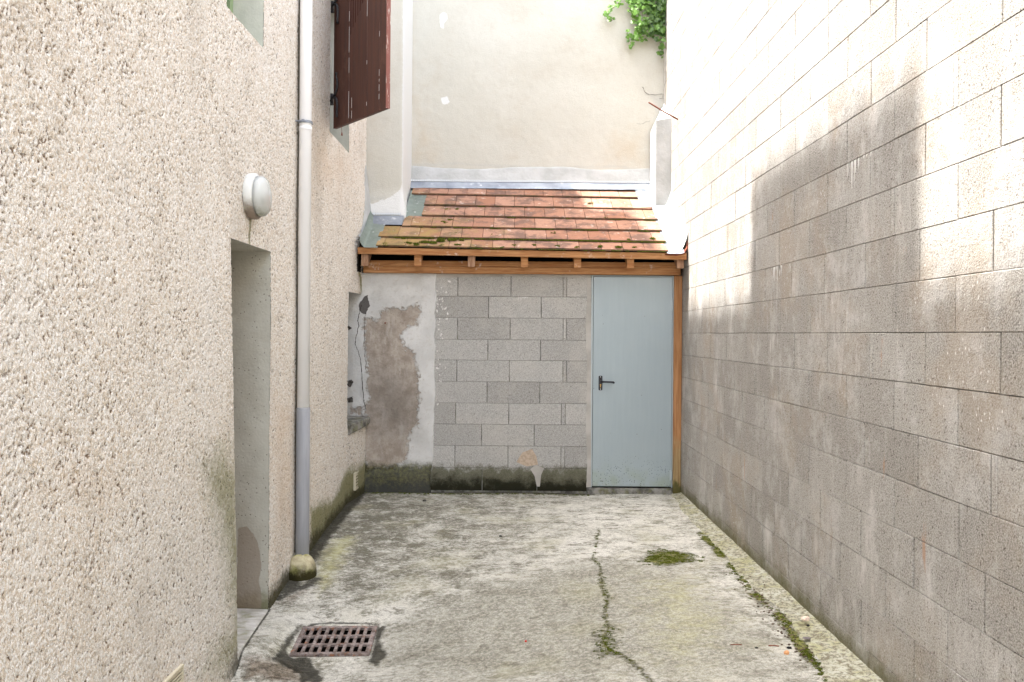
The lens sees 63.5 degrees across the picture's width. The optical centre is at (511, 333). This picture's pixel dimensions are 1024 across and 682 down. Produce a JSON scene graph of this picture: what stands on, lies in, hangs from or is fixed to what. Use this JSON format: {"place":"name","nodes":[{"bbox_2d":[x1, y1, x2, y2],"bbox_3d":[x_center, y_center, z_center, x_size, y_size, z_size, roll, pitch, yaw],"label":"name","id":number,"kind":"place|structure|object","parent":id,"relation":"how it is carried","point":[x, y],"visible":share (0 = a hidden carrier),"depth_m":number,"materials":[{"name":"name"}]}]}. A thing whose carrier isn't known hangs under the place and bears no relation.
{"place":"outdoors","nodes":[
{"label":"outdoors","id":0,"kind":"place"},
{"bbox_2d":[231,492,825,681],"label":"ground","id":1,"kind":"structure","parent":0,"point":[437,587],"depth_m":4.98,"materials":[{"name":"concrete"}]},
{"bbox_2d":[0,0,390,681],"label":"house","id":2,"kind":"structure","parent":1,"relation":"on","point":[148,336],"depth_m":3.44,"materials":[{"name":"white paint"}]},
{"bbox_2d":[163,664,183,681],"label":"wall vent","id":3,"kind":"object","parent":2,"relation":"attached to","point":[176,673],"depth_m":3.49,"materials":[{"name":"beige plastic"}]},
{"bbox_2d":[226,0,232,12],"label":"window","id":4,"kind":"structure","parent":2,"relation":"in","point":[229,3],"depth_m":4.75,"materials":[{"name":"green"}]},
{"bbox_2d":[242,173,271,218],"bbox_3d":[-1.397,-0.760,4.575,0.110,0.252,0.252,0,0,0],"label":"wall lamp","id":5,"kind":"object","parent":2,"relation":"attached to","point":[257,196],"visible":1,"depth_m":4.49,"materials":[{"name":"white plastic"}]},
{"bbox_2d":[295,0,312,554],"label":"downpipe","id":6,"kind":"object","parent":2,"relation":"attached to","point":[305,122],"visible":0.95,"depth_m":5.53,"materials":[{"name":"white plastic"}]},
{"bbox_2d":[353,471,358,490],"bbox_3d":[-1.427,1.342,7.580,0.022,0.155,0.160,0,0,0],"label":"wall vent","id":7,"kind":"object","parent":2,"relation":"attached to","point":[355,483],"depth_m":7.50,"materials":[{"name":"beige plastic"}]},
{"bbox_2d":[289,554,316,580],"bbox_3d":[-1.403,1.610,5.520,0.196,0.284,0.209,0,0,0],"label":"mortar collar","id":8,"kind":"object","parent":1,"relation":"on","point":[302,567],"visible":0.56,"depth_m":5.45,"materials":[{"name":"beige concrete"}]},
{"bbox_2d":[289,626,377,656],"bbox_3d":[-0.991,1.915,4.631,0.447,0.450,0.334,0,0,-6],"label":"drain grate","id":9,"kind":"object","parent":1,"relation":"in","point":[332,641],"visible":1,"depth_m":4.66,"materials":[{"name":"metal"}]},
{"bbox_2d":[347,166,687,494],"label":"shed","id":10,"kind":"structure","parent":1,"relation":"on","point":[515,368],"depth_m":7.86,"materials":[{"name":"concrete"}]},
{"bbox_2d":[383,202,665,251],"bbox_3d":[0.117,-1.061,8.038,2.665,0.601,0.949,0,0,0],"label":"moss","id":11,"kind":"object","parent":10,"relation":"on","point":[448,239],"visible":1,"depth_m":7.73,"materials":[{"name":"green plant"}]},
{"bbox_2d":[592,277,672,486],"bbox_3d":[1.146,0.453,7.844,0.756,1.988,0.091,0,0,0],"label":"door","id":12,"kind":"structure","parent":10,"relation":"in","point":[632,394],"depth_m":7.85,"materials":[{"name":"paint"}]},
{"bbox_2d":[366,0,671,222],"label":"building","id":13,"kind":"structure","parent":1,"relation":"on","point":[558,90],"depth_m":8.90,"materials":[{"name":"white paint"}]},
{"bbox_2d":[603,0,666,57],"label":"ivy","id":14,"kind":"object","parent":13,"relation":"attached to","point":[655,12],"visible":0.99,"depth_m":8.79,"materials":[{"name":"green plant"}]},
{"bbox_2d":[365,492,828,681],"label":"moss","id":15,"kind":"object","parent":1,"relation":"on","point":[806,651],"visible":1,"depth_m":5.29,"materials":[{"name":"green plant"}]},
{"bbox_2d":[726,574,816,667],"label":"leaf litter","id":16,"kind":"object","parent":1,"relation":"on","point":[800,654],"visible":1,"depth_m":4.30,"materials":[{"name":"plant"}]},
{"bbox_2d":[671,492,883,681],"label":"kerb","id":17,"kind":"structure","parent":1,"relation":"on","point":[840,661],"depth_m":4.52,"materials":[{"name":"grey concrete"}]},
{"bbox_2d":[801,616,809,620],"bbox_3d":[1.530,1.484,4.312,0.047,0.024,0.034,0,0,0],"label":"stone","id":18,"kind":"object","parent":17,"relation":"on","point":[805,618],"visible":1,"depth_m":4.30,"materials":[{"name":"beige stone"}]},
{"bbox_2d":[664,0,1023,681],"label":"block wall","id":19,"kind":"structure","parent":1,"relation":"on","point":[847,183],"depth_m":3.79,"materials":[{"name":"grey concrete"}]},
{"bbox_2d":[648,102,677,119],"bbox_3d":[1.476,-2.176,8.068,0.324,0.151,0.015,0,0,-17],"label":"metal rod","id":20,"kind":"object","parent":19,"relation":"attached to","point":[663,111],"visible":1,"depth_m":8.06,"materials":[{"name":"metal"}]}
]}

